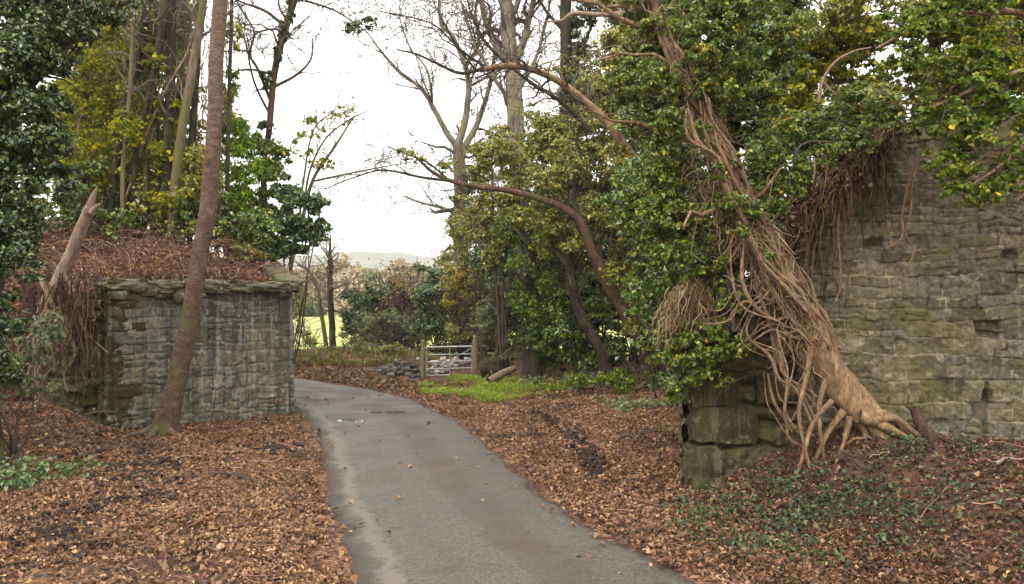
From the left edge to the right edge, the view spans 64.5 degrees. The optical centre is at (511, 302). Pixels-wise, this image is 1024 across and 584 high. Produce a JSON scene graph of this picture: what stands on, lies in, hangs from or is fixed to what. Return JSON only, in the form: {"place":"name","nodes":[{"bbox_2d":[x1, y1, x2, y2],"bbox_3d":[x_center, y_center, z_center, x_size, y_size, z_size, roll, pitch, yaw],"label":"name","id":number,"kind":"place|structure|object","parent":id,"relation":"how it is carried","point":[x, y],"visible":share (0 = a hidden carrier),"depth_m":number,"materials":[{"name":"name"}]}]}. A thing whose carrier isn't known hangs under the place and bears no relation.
{"place":"outdoors","nodes":[
{"label":"outdoors","id":0,"kind":"place"},
{"bbox_2d":[277,251,440,273],"bbox_3d":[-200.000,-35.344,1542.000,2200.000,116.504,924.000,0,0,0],"label":"distant hill","id":1,"kind":"structure","parent":0,"point":[362,257],"depth_m":1303.76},
{"bbox_2d":[293,264,504,309],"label":"trees","id":2,"kind":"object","parent":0,"point":[337,277],"depth_m":262.49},
{"bbox_2d":[293,316,629,349],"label":"field","id":3,"kind":"structure","parent":0,"point":[315,325],"depth_m":66.30,"materials":[{"name":"green plant"}]},
{"bbox_2d":[294,378,696,583],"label":"road","id":4,"kind":"structure","parent":0,"point":[505,531],"depth_m":9.19,"materials":[{"name":"asphalt"}]},
{"bbox_2d":[295,390,652,583],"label":"fallen leaves","id":5,"kind":"object","parent":4,"relation":"on","point":[353,577],"visible":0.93,"depth_m":9.37,"materials":[{"name":"brown plant"}]},
{"bbox_2d":[0,0,1022,275],"label":"sky","id":6,"kind":"structure","parent":0,"point":[369,229],"materials":[{"name":"white"}]},
{"bbox_2d":[0,206,1023,583],"bbox_3d":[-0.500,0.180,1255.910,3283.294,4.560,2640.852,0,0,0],"label":"ground","id":7,"kind":"structure","parent":0,"point":[334,546],"depth_m":8.54,"materials":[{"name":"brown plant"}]},
{"bbox_2d":[0,309,69,458],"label":"ivy bush","id":8,"kind":"object","parent":7,"relation":"on","point":[56,331],"visible":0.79,"depth_m":12.37,"materials":[{"name":"green plant"}]},
{"bbox_2d":[17,186,108,404],"bbox_3d":[-7.748,0.017,14.177,1.607,4.146,0.758,0,0,0],"label":"broken snag","id":9,"kind":"object","parent":7,"relation":"on","point":[74,245],"visible":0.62,"depth_m":14.21,"materials":[{"name":"brown wood"}]},
{"bbox_2d":[3,268,110,402],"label":"hanging roots","id":10,"kind":"object","parent":9,"relation":"hanging from","point":[63,305],"visible":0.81,"depth_m":13.81,"materials":[{"name":"plant"}]},
{"bbox_2d":[0,451,137,493],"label":"ivy patch","id":11,"kind":"object","parent":7,"relation":"on","point":[41,469],"visible":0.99,"depth_m":10.54,"materials":[{"name":"green plant"}]},
{"bbox_2d":[0,0,158,467],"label":"ivy clad tree","id":12,"kind":"object","parent":7,"relation":"on","point":[31,57],"visible":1,"depth_m":10.78,"materials":[{"name":"green plant"}]},
{"bbox_2d":[46,159,154,230],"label":"shrub","id":13,"kind":"object","parent":7,"relation":"on","point":[93,169],"visible":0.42,"depth_m":17.69,"materials":[{"name":"green plant"}]},
{"bbox_2d":[54,0,190,247],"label":"slender tree","id":14,"kind":"object","parent":7,"relation":"on","point":[103,117],"visible":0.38,"depth_m":18.50,"materials":[{"name":"green plant"}]},
{"bbox_2d":[44,0,204,223],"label":"slender tree","id":15,"kind":"object","parent":7,"relation":"on","point":[74,95],"visible":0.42,"depth_m":18.23,"materials":[{"name":"green plant"}]},
{"bbox_2d":[68,2,217,224],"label":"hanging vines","id":16,"kind":"object","parent":15,"relation":"hanging from","point":[205,97],"visible":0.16,"depth_m":19.15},
{"bbox_2d":[94,6,180,249],"bbox_3d":[-8.260,-4.858,17.764,1.970,7.589,1.446,0,0,21],"label":"slender tree","id":17,"kind":"object","parent":7,"relation":"on","point":[121,111],"visible":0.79,"depth_m":17.77,"materials":[{"name":"brown plant"}]},
{"bbox_2d":[52,133,224,238],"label":"shrub","id":18,"kind":"object","parent":7,"relation":"on","point":[140,195],"visible":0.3,"depth_m":17.84,"materials":[{"name":"green plant"}]},
{"bbox_2d":[25,0,257,244],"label":"slender tree","id":19,"kind":"object","parent":7,"relation":"on","point":[222,160],"visible":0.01,"depth_m":25.64,"materials":[{"name":"green plant"}]},
{"bbox_2d":[83,0,209,244],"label":"slender tree","id":20,"kind":"object","parent":7,"relation":"on","point":[129,155],"visible":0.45,"depth_m":18.18,"materials":[{"name":"brown plant"}]},
{"bbox_2d":[109,0,186,240],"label":"slender tree","id":21,"kind":"object","parent":7,"relation":"on","point":[144,116],"visible":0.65,"depth_m":18.02,"materials":[{"name":"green plant"}]},
{"bbox_2d":[1,427,304,560],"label":"soil clods","id":22,"kind":"object","parent":7,"relation":"on","point":[44,534],"visible":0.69,"depth_m":9.66,"materials":[{"name":"soil"}]},
{"bbox_2d":[127,0,180,236],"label":"slender tree","id":23,"kind":"object","parent":7,"relation":"on","point":[159,179],"visible":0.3,"depth_m":18.51,"materials":[{"name":"brown plant"}]},
{"bbox_2d":[27,190,283,262],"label":"shrub","id":24,"kind":"object","parent":7,"relation":"on","point":[261,217],"visible":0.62,"depth_m":17.93,"materials":[{"name":"green plant"}]},
{"bbox_2d":[133,0,178,241],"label":"slender tree","id":25,"kind":"object","parent":7,"relation":"on","point":[146,161],"visible":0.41,"depth_m":18.26,"materials":[{"name":"brown plant"}]},
{"bbox_2d":[117,0,197,237],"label":"slender tree","id":26,"kind":"object","parent":7,"relation":"on","point":[172,44],"visible":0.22,"depth_m":18.22,"materials":[{"name":"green plant"}]},
{"bbox_2d":[26,182,293,259],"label":"shrub","id":27,"kind":"object","parent":7,"relation":"on","point":[216,217],"visible":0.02,"depth_m":22.17,"materials":[{"name":"green plant"}]},
{"bbox_2d":[25,246,304,428],"bbox_3d":[-6.624,0.743,17.319,4.285,4.414,5.743,0,0,34],"label":"stone abutment","id":28,"kind":"object","parent":7,"relation":"on","point":[250,326],"visible":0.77,"depth_m":15.47,"materials":[{"name":"stone"}]},
{"bbox_2d":[5,227,272,323],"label":"fallen leaves","id":29,"kind":"object","parent":28,"relation":"on","point":[108,273],"visible":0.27,"depth_m":16.41,"materials":[{"name":"brown plant"}]},
{"bbox_2d":[5,204,315,421],"bbox_3d":[-7.844,0.051,17.356,7.730,4.627,8.080,0,0,0],"label":"dead bracken","id":30,"kind":"object","parent":28,"relation":"on","point":[124,251],"visible":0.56,"depth_m":16.52,"materials":[{"name":"plant"}]},
{"bbox_2d":[124,0,227,437],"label":"leaning tree","id":31,"kind":"object","parent":7,"relation":"on","point":[166,422],"visible":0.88,"depth_m":14.50,"materials":[{"name":"brown plant"}]},
{"bbox_2d":[152,0,224,248],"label":"slender tree","id":32,"kind":"object","parent":7,"relation":"on","point":[195,101],"visible":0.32,"depth_m":18.76,"materials":[{"name":"brown plant"}]},
{"bbox_2d":[174,0,212,244],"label":"slender tree","id":33,"kind":"object","parent":7,"relation":"on","point":[184,38],"visible":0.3,"depth_m":18.84,"materials":[{"name":"brown plant"}]},
{"bbox_2d":[137,0,257,245],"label":"slender tree","id":34,"kind":"object","parent":7,"relation":"on","point":[198,21],"visible":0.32,"depth_m":17.84,"materials":[{"name":"brown plant"}]},
{"bbox_2d":[195,0,245,258],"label":"slender tree","id":35,"kind":"object","parent":7,"relation":"on","point":[227,119],"visible":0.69,"depth_m":19.02,"materials":[{"name":"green plant"}]},
{"bbox_2d":[199,171,270,267],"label":"shrub","id":36,"kind":"object","parent":7,"relation":"on","point":[221,231],"visible":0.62,"depth_m":18.18,"materials":[{"name":"green plant"}]},
{"bbox_2d":[219,66,268,263],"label":"shrub","id":37,"kind":"object","parent":7,"relation":"on","point":[239,174],"visible":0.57,"depth_m":19.53,"materials":[{"name":"green plant"}]},
{"bbox_2d":[0,400,502,583],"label":"fallen leaves","id":38,"kind":"object","parent":7,"relation":"on","point":[211,449],"visible":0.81,"depth_m":9.25,"materials":[{"name":"brown plant"}]},
{"bbox_2d":[235,106,292,257],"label":"shrub","id":39,"kind":"object","parent":7,"relation":"on","point":[274,164],"visible":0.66,"depth_m":20.34,"materials":[{"name":"green plant"}]},
{"bbox_2d":[253,173,332,371],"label":"holly bush","id":40,"kind":"object","parent":7,"relation":"on","point":[298,228],"visible":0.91,"depth_m":18.90,"materials":[{"name":"green plant"}]},
{"bbox_2d":[201,0,406,230],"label":"ivy topped tree","id":41,"kind":"object","parent":7,"relation":"on","point":[270,83],"visible":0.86,"depth_m":21.94,"materials":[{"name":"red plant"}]},
{"bbox_2d":[291,269,321,349],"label":"hedge shrub","id":42,"kind":"object","parent":7,"relation":"on","point":[298,302],"visible":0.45,"depth_m":41.95,"materials":[{"name":"green plant"}]},
{"bbox_2d":[286,243,328,347],"bbox_3d":[-9.333,-0.338,37.026,2.359,5.991,1.943,0,0,-45],"label":"slim tree","id":43,"kind":"object","parent":7,"relation":"on","point":[318,289],"visible":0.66,"depth_m":36.94,"materials":[{"name":"brown plant"}]},
{"bbox_2d":[312,221,364,346],"bbox_3d":[-7.792,-0.616,35.960,2.574,6.297,2.061,0,0,0],"label":"slim tree","id":44,"kind":"object","parent":7,"relation":"on","point":[330,267],"visible":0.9,"depth_m":35.90,"materials":[{"name":"brown plant"}]},
{"bbox_2d":[289,82,424,271],"bbox_3d":[-4.409,-1.842,23.064,4.004,8.757,2.011,0,0,0],"label":"sapling","id":45,"kind":"object","parent":7,"relation":"on","point":[320,163],"visible":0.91,"depth_m":22.97,"materials":[{"name":"green plant"}]},
{"bbox_2d":[333,284,394,348],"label":"hedge shrub","id":46,"kind":"object","parent":7,"relation":"on","point":[353,295],"visible":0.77,"depth_m":35.66,"materials":[{"name":"green plant"}]},
{"bbox_2d":[294,345,459,367],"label":"rough grass","id":47,"kind":"structure","parent":7,"relation":"on","point":[316,351],"depth_m":28.68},
{"bbox_2d":[326,263,433,351],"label":"hedge shrub","id":48,"kind":"object","parent":7,"relation":"on","point":[402,285],"visible":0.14,"depth_m":37.22,"materials":[{"name":"green plant"}]},
{"bbox_2d":[294,353,469,392],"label":"fallen leaves","id":49,"kind":"object","parent":7,"relation":"on","point":[390,384],"visible":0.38,"depth_m":24.62,"materials":[{"name":"brown plant"}]},
{"bbox_2d":[341,292,431,350],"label":"hedge shrub","id":50,"kind":"object","parent":7,"relation":"on","point":[381,318],"visible":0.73,"depth_m":33.17,"materials":[{"name":"green plant"}]},
{"bbox_2d":[360,263,429,340],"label":"hedge shrub","id":51,"kind":"object","parent":7,"relation":"on","point":[392,280],"visible":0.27,"depth_m":37.52,"materials":[{"name":"brown plant"}]},
{"bbox_2d":[366,359,431,377],"bbox_3d":[-3.716,2.136,26.355,2.304,0.629,2.183,0,0,0],"label":"rubble heap","id":52,"kind":"object","parent":7,"relation":"on","point":[407,368],"visible":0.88,"depth_m":26.03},
{"bbox_2d":[406,252,463,353],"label":"hedge shrub","id":53,"kind":"object","parent":7,"relation":"on","point":[423,299],"visible":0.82,"depth_m":32.77,"materials":[{"name":"green plant"}]},
{"bbox_2d":[416,356,470,373],"bbox_3d":[-2.370,2.071,27.643,2.016,0.571,2.805,0,0,0],"label":"stone pile","id":54,"kind":"object","parent":7,"relation":"on","point":[452,364],"visible":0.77,"depth_m":27.14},
{"bbox_2d":[332,0,558,353],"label":"bare ash tree","id":55,"kind":"object","parent":7,"relation":"on","point":[462,147],"visible":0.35,"depth_m":37.89,"materials":[{"name":"grey plant"}]},
{"bbox_2d":[424,246,492,350],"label":"hedge shrub","id":56,"kind":"object","parent":7,"relation":"on","point":[446,261],"visible":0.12,"depth_m":39.25,"materials":[{"name":"green plant"}]},
{"bbox_2d":[432,260,488,359],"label":"hedge shrub","id":57,"kind":"object","parent":7,"relation":"on","point":[450,302],"visible":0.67,"depth_m":30.86,"materials":[{"name":"green plant"}]},
{"bbox_2d":[472,335,477,372],"bbox_3d":[-1.159,1.708,25.499,0.169,1.389,0.176,0,0,0],"label":"gate post","id":58,"kind":"object","parent":7,"relation":"on","point":[475,354],"visible":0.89,"depth_m":25.43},
{"bbox_2d":[426,345,472,375],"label":"metal gate","id":59,"kind":"structure","parent":58,"relation":"attached to","point":[463,353],"depth_m":25.61,"materials":[{"name":"metal"}]},
{"bbox_2d":[436,123,528,363],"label":"evergreen shrub","id":60,"kind":"object","parent":7,"relation":"on","point":[466,223],"visible":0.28,"depth_m":30.75,"materials":[{"name":"green plant"}]},
{"bbox_2d":[300,116,666,384],"bbox_3d":[-0.464,-1.145,19.768,9.277,6.663,2.375,0,0,0],"label":"mossy leaning tree","id":61,"kind":"object","parent":7,"relation":"on","point":[604,275],"visible":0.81,"depth_m":19.74,"materials":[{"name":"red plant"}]},
{"bbox_2d":[450,270,524,363],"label":"hedge shrub","id":62,"kind":"object","parent":7,"relation":"on","point":[484,318],"visible":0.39,"depth_m":26.99,"materials":[{"name":"green plant"}]},
{"bbox_2d":[418,373,569,401],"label":"grass","id":63,"kind":"structure","parent":7,"relation":"on","point":[490,394],"depth_m":20.76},
{"bbox_2d":[474,345,517,378],"bbox_3d":[-0.420,1.813,23.454,1.212,1.268,1.307,0,0,38],"label":"root stump","id":64,"kind":"object","parent":7,"relation":"on","point":[491,365],"visible":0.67,"depth_m":23.38,"materials":[{"name":"brown plant"}]},
{"bbox_2d":[358,0,641,183],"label":"bent tree","id":65,"kind":"object","parent":7,"relation":"on","point":[618,143],"visible":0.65,"depth_m":20.45,"materials":[{"name":"brown plant"}]},
{"bbox_2d":[408,0,604,360],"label":"tall ash tree","id":66,"kind":"object","parent":7,"relation":"on","point":[510,6],"visible":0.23,"depth_m":32.81,"materials":[{"name":"grey plant"}]},
{"bbox_2d":[292,253,723,307],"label":"woodland","id":67,"kind":"object","parent":7,"relation":"on","point":[404,269],"visible":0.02,"depth_m":169.06,"materials":[{"name":"green plant"}]},
{"bbox_2d":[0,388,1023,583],"bbox_3d":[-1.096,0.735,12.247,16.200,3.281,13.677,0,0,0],"label":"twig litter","id":68,"kind":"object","parent":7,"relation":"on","point":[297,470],"visible":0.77,"depth_m":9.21,"materials":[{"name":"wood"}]},
{"bbox_2d":[463,107,563,374],"bbox_3d":[0.032,-1.794,24.072,3.049,8.054,2.082,0,0,0],"label":"tree","id":69,"kind":"object","parent":7,"relation":"on","point":[489,255],"visible":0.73,"depth_m":23.90,"materials":[{"name":"green plant"}]},
{"bbox_2d":[193,215,836,534],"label":"fallen leaves","id":70,"kind":"object","parent":7,"relation":"on","point":[515,421],"visible":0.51,"depth_m":12.67,"materials":[{"name":"brown plant"}]},
{"bbox_2d":[488,198,560,380],"bbox_3d":[0.399,-0.355,22.196,2.118,5.192,1.600,0,0,0],"label":"ivy clad tree","id":71,"kind":"object","parent":7,"relation":"on","point":[531,269],"visible":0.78,"depth_m":22.13,"materials":[{"name":"green plant"}]},
{"bbox_2d":[483,32,623,367],"bbox_3d":[2.008,-3.078,25.152,5.572,10.355,4.337,0,0,-17],"label":"evergreen shrub","id":72,"kind":"object","parent":7,"relation":"on","point":[583,80],"visible":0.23,"depth_m":24.96,"materials":[{"name":"green plant"}]},
{"bbox_2d":[515,408,609,477],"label":"soil clods","id":73,"kind":"object","parent":7,"relation":"on","point":[598,469],"visible":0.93,"depth_m":12.62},
{"bbox_2d":[493,144,634,372],"bbox_3d":[1.646,-1.169,23.267,4.643,6.514,2.922,0,0,0],"label":"evergreen shrub","id":74,"kind":"object","parent":7,"relation":"on","point":[579,198],"visible":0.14,"depth_m":22.89,"materials":[{"name":"green plant"}]},
{"bbox_2d":[524,169,609,374],"bbox_3d":[1.284,-0.775,20.564,2.095,5.976,1.952,0,0,43],"label":"leaning tree","id":75,"kind":"object","parent":7,"relation":"on","point":[566,227],"visible":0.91,"depth_m":20.50,"materials":[{"name":"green plant"}]},
{"bbox_2d":[538,0,603,364],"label":"dark ivy tree","id":76,"kind":"object","parent":7,"relation":"on","point":[569,26],"visible":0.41,"depth_m":26.83,"materials":[{"name":"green plant"}]},
{"bbox_2d":[538,257,631,372],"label":"evergreen shrub","id":77,"kind":"object","parent":7,"relation":"on","point":[609,323],"visible":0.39,"depth_m":22.29,"materials":[{"name":"green plant"}]},
{"bbox_2d":[504,288,667,376],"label":"evergreen shrub","id":78,"kind":"object","parent":7,"relation":"on","point":[562,329],"visible":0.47,"depth_m":21.48,"materials":[{"name":"green plant"}]},
{"bbox_2d":[461,66,710,361],"bbox_3d":[2.846,-3.124,26.961,9.262,10.512,6.253,0,0,0],"label":"evergreen shrub","id":79,"kind":"object","parent":7,"relation":"on","point":[475,258],"visible":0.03,"depth_m":26.65,"materials":[{"name":"green plant"}]},
{"bbox_2d":[536,26,646,340],"bbox_3d":[2.371,-3.078,23.461,3.313,10.273,3.203,0,0,21],"label":"evergreen shrub","id":80,"kind":"object","parent":7,"relation":"on","point":[594,147],"visible":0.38,"depth_m":22.87,"materials":[{"name":"green plant"}]},
{"bbox_2d":[530,350,663,393],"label":"evergreen shrub","id":81,"kind":"object","parent":7,"relation":"on","point":[610,379],"visible":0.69,"depth_m":19.02,"materials":[{"name":"green plant"}]},
{"bbox_2d":[519,365,685,410],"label":"undergrowth","id":82,"kind":"object","parent":7,"relation":"on","point":[622,404],"visible":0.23,"depth_m":16.96,"materials":[{"name":"green plant"}]},
{"bbox_2d":[598,203,660,373],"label":"evergreen shrub","id":83,"kind":"object","parent":7,"relation":"on","point":[619,258],"visible":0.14,"depth_m":21.42,"materials":[{"name":"green plant"}]},
{"bbox_2d":[589,0,713,360],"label":"broadleaf tree","id":84,"kind":"object","parent":7,"relation":"on","point":[615,31],"visible":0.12,"depth_m":23.55,"materials":[{"name":"green plant"}]},
{"bbox_2d":[609,56,694,386],"bbox_3d":[3.418,-1.988,19.328,2.658,8.222,1.832,0,0,44],"label":"evergreen shrub","id":85,"kind":"object","parent":7,"relation":"on","point":[643,109],"visible":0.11,"depth_m":19.07,"materials":[{"name":"green plant"}]},
{"bbox_2d":[605,158,707,386],"bbox_3d":[3.403,-0.586,18.640,2.452,5.434,3.405,0,0,18],"label":"evergreen shrub","id":86,"kind":"object","parent":7,"relation":"on","point":[637,264],"visible":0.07,"depth_m":18.38,"materials":[{"name":"green plant"}]},
{"bbox_2d":[629,236,692,407],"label":"evergreen shrub","id":87,"kind":"object","parent":7,"relation":"on","point":[657,361],"visible":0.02,"depth_m":16.39,"materials":[{"name":"green plant"}]},
{"bbox_2d":[592,122,795,397],"bbox_3d":[2.740,-0.532,11.750,2.791,4.407,3.370,0,0,16],"label":"ivy thicket","id":88,"kind":"object","parent":7,"relation":"on","point":[626,209],"visible":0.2,"depth_m":11.12,"materials":[{"name":"green plant"}]},
{"bbox_2d":[658,233,759,332],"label":"ivy thicket","id":89,"kind":"object","parent":7,"relation":"on","point":[735,268],"visible":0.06,"depth_m":11.26,"materials":[{"name":"green plant"}]},
{"bbox_2d":[555,0,925,473],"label":"root tangled tree","id":90,"kind":"object","parent":7,"relation":"on","point":[845,392],"visible":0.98,"depth_m":9.17,"materials":[{"name":"brown plant"}]},
{"bbox_2d":[690,230,757,339],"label":"ivy clump","id":91,"kind":"object","parent":90,"relation":"attached to","point":[716,268],"visible":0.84,"depth_m":9.20,"materials":[{"name":"green plant"}]},
{"bbox_2d":[647,0,839,289],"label":"broadleaf tree","id":92,"kind":"object","parent":7,"relation":"on","point":[771,60],"visible":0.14,"depth_m":16.32,"materials":[{"name":"green plant"}]},
{"bbox_2d":[546,0,639,22],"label":"dead limb","id":93,"kind":"object","parent":92,"relation":"attached to","point":[581,13],"visible":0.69,"depth_m":16.97,"materials":[{"name":"brown wood"}]},
{"bbox_2d":[570,421,1023,583],"bbox_3d":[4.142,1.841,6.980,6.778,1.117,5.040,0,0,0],"label":"fallen leaves","id":94,"kind":"object","parent":7,"relation":"on","point":[955,572],"visible":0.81,"depth_m":7.64,"materials":[{"name":"brown plant"}]},
{"bbox_2d":[740,83,882,234],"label":"ivy thicket","id":95,"kind":"object","parent":7,"relation":"on","point":[817,119],"visible":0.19,"depth_m":11.84,"materials":[{"name":"green plant"}]},
{"bbox_2d":[761,0,907,127],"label":"broadleaf tree","id":96,"kind":"object","parent":7,"relation":"on","point":[829,44],"visible":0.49,"depth_m":15.08,"materials":[{"name":"green plant"}]},
{"bbox_2d":[652,413,1023,579],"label":"ground ivy","id":97,"kind":"object","parent":7,"relation":"on","point":[764,540],"visible":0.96,"depth_m":8.03,"materials":[{"name":"green plant"}]},
{"bbox_2d":[675,108,1023,489],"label":"ruined stone wall","id":98,"kind":"structure","parent":7,"relation":"on","point":[934,332],"depth_m":9.49,"materials":[{"name":"stone"}]},
{"bbox_2d":[639,276,732,361],"bbox_3d":[2.054,0.159,9.397,1.234,1.074,0.408,0,0,0],"label":"dead ivy thatch","id":99,"kind":"object","parent":98,"relation":"hanging from","point":[693,298],"visible":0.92,"depth_m":9.29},
{"bbox_2d":[629,151,751,309],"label":"ivy thicket","id":100,"kind":"object","parent":98,"relation":"attached to","point":[641,213],"visible":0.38,"depth_m":9.74,"materials":[{"name":"green plant"}]},
{"bbox_2d":[655,308,769,405],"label":"ivy bush","id":101,"kind":"object","parent":98,"relation":"on","point":[685,361],"visible":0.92,"depth_m":9.27,"materials":[{"name":"green plant"}]},
{"bbox_2d":[762,78,922,222],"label":"ivy bush","id":102,"kind":"object","parent":98,"relation":"on","point":[849,98],"visible":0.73,"depth_m":9.32,"materials":[{"name":"green plant"}]},
{"bbox_2d":[775,106,917,315],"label":"hanging roots","id":103,"kind":"object","parent":98,"relation":"hanging from","point":[805,213],"visible":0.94,"depth_m":9.09,"materials":[{"name":"plant"}]},
{"bbox_2d":[778,157,919,302],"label":"climbing stem","id":104,"kind":"object","parent":98,"relation":"attached to","point":[904,200],"visible":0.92,"depth_m":9.19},
{"bbox_2d":[817,0,1023,131],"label":"broadleaf tree","id":105,"kind":"object","parent":7,"relation":"on","point":[845,10],"visible":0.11,"depth_m":14.24,"materials":[{"name":"green plant"}]},
{"bbox_2d":[902,401,957,443],"bbox_3d":[4.517,1.387,8.753,0.629,0.660,0.144,0,0,0],"label":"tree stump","id":106,"kind":"object","parent":7,"relation":"on","point":[926,431],"visible":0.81,"depth_m":8.70,"materials":[{"name":"brown plant"}]},
{"bbox_2d":[855,0,1023,232],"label":"overhanging tree","id":107,"kind":"object","parent":7,"relation":"on","point":[956,19],"visible":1,"depth_m":8.06,"materials":[{"name":"green plant"}]},
{"bbox_2d":[902,0,1023,93],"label":"broadleaf tree","id":108,"kind":"object","parent":7,"relation":"on","point":[1003,42],"visible":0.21,"depth_m":13.15,"materials":[{"name":"green plant"}]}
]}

